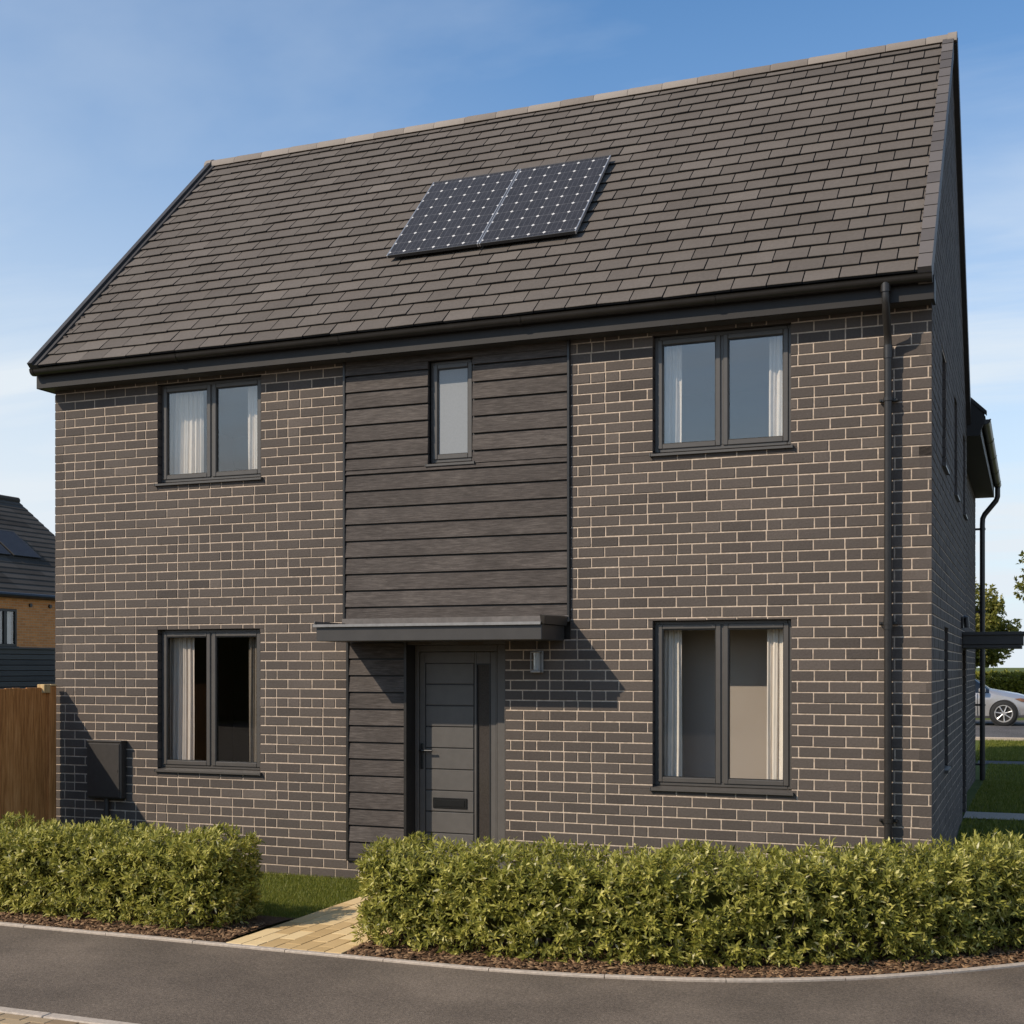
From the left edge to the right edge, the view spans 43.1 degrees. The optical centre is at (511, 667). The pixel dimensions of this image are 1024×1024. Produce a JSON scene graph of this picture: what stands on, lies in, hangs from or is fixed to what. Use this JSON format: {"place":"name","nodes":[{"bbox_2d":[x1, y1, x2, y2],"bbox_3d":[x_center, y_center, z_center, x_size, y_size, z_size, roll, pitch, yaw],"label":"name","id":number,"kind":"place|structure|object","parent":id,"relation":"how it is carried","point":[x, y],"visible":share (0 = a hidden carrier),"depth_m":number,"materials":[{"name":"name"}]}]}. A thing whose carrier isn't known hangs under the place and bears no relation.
{"place":"outdoors","nodes":[
{"label":"outdoors","id":0,"kind":"place"},
{"bbox_2d":[0,1012,84,1023],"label":"pavement","id":1,"kind":"structure","parent":0,"point":[6,1018],"depth_m":8.46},
{"bbox_2d":[226,896,392,953],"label":"path","id":2,"kind":"structure","parent":0,"point":[328,929],"depth_m":11.25,"materials":[{"name":"beige stone"}]},
{"bbox_2d":[0,926,1023,1023],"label":"road","id":3,"kind":"structure","parent":0,"point":[131,980],"depth_m":9.25,"materials":[{"name":"grey asphalt"}]},
{"bbox_2d":[0,922,1023,982],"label":"kerb","id":4,"kind":"structure","parent":3,"relation":"on","point":[706,979],"depth_m":9.94,"materials":[{"name":"concrete"}]},
{"bbox_2d":[0,0,1023,667],"label":"sky","id":5,"kind":"structure","parent":0,"point":[109,109],"materials":[{"name":"blue"}]},
{"bbox_2d":[144,668,1023,946],"bbox_3d":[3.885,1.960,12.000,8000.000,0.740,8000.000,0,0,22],"label":"ground","id":6,"kind":"structure","parent":0,"point":[971,792],"depth_m":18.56,"materials":[{"name":"plant"}]},
{"bbox_2d":[0,495,55,688],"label":"neighbour house","id":7,"kind":"structure","parent":6,"relation":"on","point":[27,622],"depth_m":37.89,"materials":[{"name":"orange brick"}]},
{"bbox_2d":[0,544,10,554],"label":"solar panel","id":8,"kind":"object","parent":7,"relation":"attached to","point":[3,551],"visible":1,"depth_m":38.58,"materials":[{"name":"black glass"}]},
{"bbox_2d":[0,608,17,646],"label":"window","id":9,"kind":"structure","parent":7,"relation":"in","point":[5,614],"depth_m":36.90,"materials":[{"name":"black plastic"}]},
{"bbox_2d":[0,530,40,558],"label":"solar panel","id":10,"kind":"object","parent":7,"relation":"attached to","point":[14,543],"visible":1,"depth_m":39.54,"materials":[{"name":"black glass"}]},
{"bbox_2d":[0,684,56,842],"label":"timber fence","id":11,"kind":"object","parent":6,"relation":"on","point":[28,749],"visible":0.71,"depth_m":15.27,"materials":[{"name":"brown wood"}]},
{"bbox_2d":[0,1007,136,1023],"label":"kerb","id":12,"kind":"structure","parent":6,"relation":"on","point":[47,1015],"depth_m":8.54,"materials":[{"name":"concrete"}]},
{"bbox_2d":[0,895,1023,978],"bbox_3d":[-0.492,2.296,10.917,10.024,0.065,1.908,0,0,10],"label":"bark chips","id":13,"kind":"object","parent":6,"relation":"on","point":[997,951],"visible":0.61,"depth_m":10.18,"materials":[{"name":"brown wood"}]},
{"bbox_2d":[0,810,264,930],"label":"hedge","id":14,"kind":"object","parent":13,"relation":"on","point":[190,872],"visible":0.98,"depth_m":11.67,"materials":[{"name":"green plant"}]},
{"bbox_2d":[350,828,1023,969],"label":"hedge","id":15,"kind":"object","parent":13,"relation":"on","point":[895,905],"visible":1,"depth_m":10.15,"materials":[{"name":"green plant"}]},
{"bbox_2d":[27,31,1023,878],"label":"brick house","id":16,"kind":"structure","parent":6,"relation":"on","point":[437,515],"depth_m":13.94,"materials":[{"name":"grey brick"}]},
{"bbox_2d":[86,740,126,844],"bbox_3d":[-4.818,1.609,15.412,0.515,1.482,0.123,0,0,22],"label":"meter box","id":17,"kind":"object","parent":16,"relation":"attached to","point":[106,770],"visible":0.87,"depth_m":15.35,"materials":[{"name":"plastic"}]},
{"bbox_2d":[87,743,118,797],"bbox_3d":[-4.845,1.220,15.364,0.470,0.630,0.014,0,0,22],"label":"door","id":18,"kind":"structure","parent":17,"relation":"in","point":[102,759],"depth_m":15.37,"materials":[{"name":"plastic"}]},
{"bbox_2d":[170,638,194,759],"bbox_3d":[-3.940,0.435,15.361,0.457,1.690,0.064,0,0,22],"label":"curtain","id":19,"kind":"object","parent":16,"relation":"attached to","point":[182,698],"visible":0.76,"depth_m":15.33,"materials":[{"name":"grey fabric"}]},
{"bbox_2d":[170,391,203,474],"bbox_3d":[-3.892,-2.670,15.341,0.596,1.200,0.064,0,0,22],"label":"curtain","id":20,"kind":"object","parent":16,"relation":"attached to","point":[187,433],"visible":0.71,"depth_m":15.31,"materials":[{"name":"fabric"}]},
{"bbox_2d":[154,629,261,775],"bbox_3d":[-3.487,0.394,15.005,1.454,1.664,0.185,0,0,22],"label":"window","id":21,"kind":"structure","parent":16,"relation":"in","point":[212,765],"depth_m":15.02,"materials":[{"name":"grey plastic"}]},
{"bbox_2d":[154,377,262,486],"bbox_3d":[-3.483,-2.714,15.003,1.464,1.191,0.185,0,0,22],"label":"window","id":22,"kind":"structure","parent":16,"relation":"in","point":[213,475],"depth_m":15.02,"materials":[{"name":"grey plastic"}]},
{"bbox_2d":[248,386,256,468],"bbox_3d":[-2.987,-2.670,14.982,0.148,1.200,0.056,0,0,16],"label":"curtain","id":23,"kind":"object","parent":16,"relation":"attached to","point":[252,427],"visible":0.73,"depth_m":14.97,"materials":[{"name":"fabric"}]},
{"bbox_2d":[249,637,256,761],"bbox_3d":[-2.982,0.435,14.979,0.136,1.690,0.055,0,0,15],"label":"curtain","id":24,"kind":"object","parent":16,"relation":"attached to","point":[253,698],"visible":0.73,"depth_m":14.97,"materials":[{"name":"fabric"}]},
{"bbox_2d":[425,359,474,466],"bbox_3d":[-0.636,-2.712,13.857,0.575,1.136,0.170,0,0,22],"label":"window","id":25,"kind":"structure","parent":16,"relation":"in","point":[451,381],"depth_m":13.88,"materials":[{"name":"grey glass"}]},
{"bbox_2d":[387,169,518,258],"bbox_3d":[-0.663,-5.302,15.197,1.135,1.790,0.083,0,-45,22],"label":"solar panel","id":26,"kind":"object","parent":16,"relation":"attached to","point":[453,214],"visible":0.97,"depth_m":15.11,"materials":[{"name":"glass"}]},
{"bbox_2d":[415,645,503,868],"bbox_3d":[-0.531,0.975,13.977,1.129,2.430,0.129,0,0,22],"label":"door","id":27,"kind":"structure","parent":16,"relation":"in","point":[459,695],"depth_m":14.00,"materials":[{"name":"paint"}]},
{"bbox_2d":[530,651,543,672],"bbox_3d":[0.256,-0.055,13.395,0.114,0.230,0.104,0,0,22],"label":"wall lamp","id":28,"kind":"object","parent":16,"relation":"attached to","point":[538,661],"visible":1,"depth_m":13.37,"materials":[{"name":"metal"}]},
{"bbox_2d":[479,155,610,245],"bbox_3d":[0.403,-5.302,14.770,1.135,1.790,0.083,0,-45,22],"label":"solar panel","id":29,"kind":"object","parent":16,"relation":"attached to","point":[547,201],"visible":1,"depth_m":14.68,"materials":[{"name":"glass"}]},
{"bbox_2d":[665,630,681,775],"bbox_3d":[1.607,0.425,13.143,0.234,1.730,0.062,0,0,22],"label":"curtain","id":30,"kind":"object","parent":16,"relation":"attached to","point":[673,702],"visible":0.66,"depth_m":13.13,"materials":[{"name":"fabric"}]},
{"bbox_2d":[665,345,681,442],"bbox_3d":[1.607,-2.670,13.144,0.247,1.240,0.064,0,0,22],"label":"curtain","id":31,"kind":"object","parent":16,"relation":"attached to","point":[673,394],"visible":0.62,"depth_m":13.12,"materials":[{"name":"fabric"}]},
{"bbox_2d":[649,325,792,456],"bbox_3d":[2.064,-2.709,12.785,1.422,1.211,0.185,0,0,22],"label":"window","id":32,"kind":"structure","parent":16,"relation":"in","point":[722,442],"depth_m":12.80,"materials":[{"name":"grey plastic"}]},
{"bbox_2d":[649,619,793,795],"bbox_3d":[2.067,0.386,12.784,1.427,1.699,0.185,0,0,22],"label":"window","id":33,"kind":"structure","parent":16,"relation":"in","point":[722,782],"depth_m":12.80,"materials":[{"name":"grey plastic"}]},
{"bbox_2d":[767,629,782,779],"bbox_3d":[2.608,0.425,12.743,0.207,1.730,0.064,0,0,22],"label":"curtain","id":34,"kind":"object","parent":16,"relation":"attached to","point":[774,703],"visible":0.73,"depth_m":12.74,"materials":[{"name":"fabric"}]},
{"bbox_2d":[769,336,781,436],"bbox_3d":[2.617,-2.670,12.744,0.185,1.240,0.056,0,0,16],"label":"curtain","id":35,"kind":"object","parent":16,"relation":"attached to","point":[775,386],"visible":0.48,"depth_m":12.75,"materials":[{"name":"fabric"}]},
{"bbox_2d":[942,462,949,474],"bbox_3d":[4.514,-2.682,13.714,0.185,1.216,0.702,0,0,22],"label":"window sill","id":36,"kind":"structure","parent":16,"relation":"in","point":[944,465],"depth_m":13.64,"materials":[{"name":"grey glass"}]},
{"bbox_2d":[944,765,951,773],"bbox_3d":[4.686,1.101,14.076,0.135,0.050,0.702,0,0,22],"label":"window","id":37,"kind":"structure","parent":16,"relation":"in","point":[947,768],"depth_m":13.99,"materials":[{"name":"grey glass"}]},
{"bbox_2d":[954,492,960,501],"bbox_3d":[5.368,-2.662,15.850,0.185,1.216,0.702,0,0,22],"label":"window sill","id":38,"kind":"structure","parent":16,"relation":"in","point":[957,498],"depth_m":15.74,"materials":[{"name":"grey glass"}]},
{"bbox_2d":[961,615,969,628],"bbox_3d":[5.954,-0.598,17.032,0.104,0.175,0.120,0,0,22],"label":"wall lamp","id":39,"kind":"object","parent":16,"relation":"attached to","point":[964,621],"visible":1,"depth_m":17.00,"materials":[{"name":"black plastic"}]},
{"bbox_2d":[963,512,968,520],"bbox_3d":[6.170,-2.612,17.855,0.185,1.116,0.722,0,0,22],"label":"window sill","id":40,"kind":"structure","parent":16,"relation":"in","point":[966,518],"depth_m":17.72,"materials":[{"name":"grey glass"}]},
{"bbox_2d":[975,577,1021,668],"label":"tree","id":41,"kind":"object","parent":6,"relation":"on","point":[994,607],"visible":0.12,"depth_m":41.24,"materials":[{"name":"green plant"}]},
{"bbox_2d":[975,669,1023,693],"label":"hedge","id":42,"kind":"object","parent":6,"relation":"on","point":[1004,682],"visible":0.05,"depth_m":44.39,"materials":[{"name":"green plant"}]},
{"bbox_2d":[975,737,1023,740],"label":"back kerb","id":43,"kind":"structure","parent":6,"relation":"on","point":[998,738],"depth_m":31.93,"materials":[{"name":"concrete"}]},
{"bbox_2d":[978,760,1023,764],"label":"footpath","id":44,"kind":"structure","parent":6,"relation":"on","point":[1008,762],"depth_m":27.57,"materials":[{"name":"grey concrete"}]},
{"bbox_2d":[1013,550,1023,600],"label":"tree","id":45,"kind":"object","parent":6,"relation":"on","point":[1019,587],"visible":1,"depth_m":30.20,"materials":[{"name":"green plant"}]},
{"bbox_2d":[963,811,1023,819],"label":"side path","id":46,"kind":"structure","parent":0,"point":[1003,816],"depth_m":17.76,"materials":[{"name":"concrete"}]},
{"bbox_2d":[975,720,1023,737],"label":"back road","id":47,"kind":"structure","parent":0,"point":[1014,730],"depth_m":33.29,"materials":[{"name":"grey asphalt"}]},
{"bbox_2d":[975,678,1023,725],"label":"parked car","id":48,"kind":"object","parent":47,"relation":"on","point":[1004,708],"visible":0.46,"depth_m":35.05,"materials":[{"name":"silver metal"}]}
]}

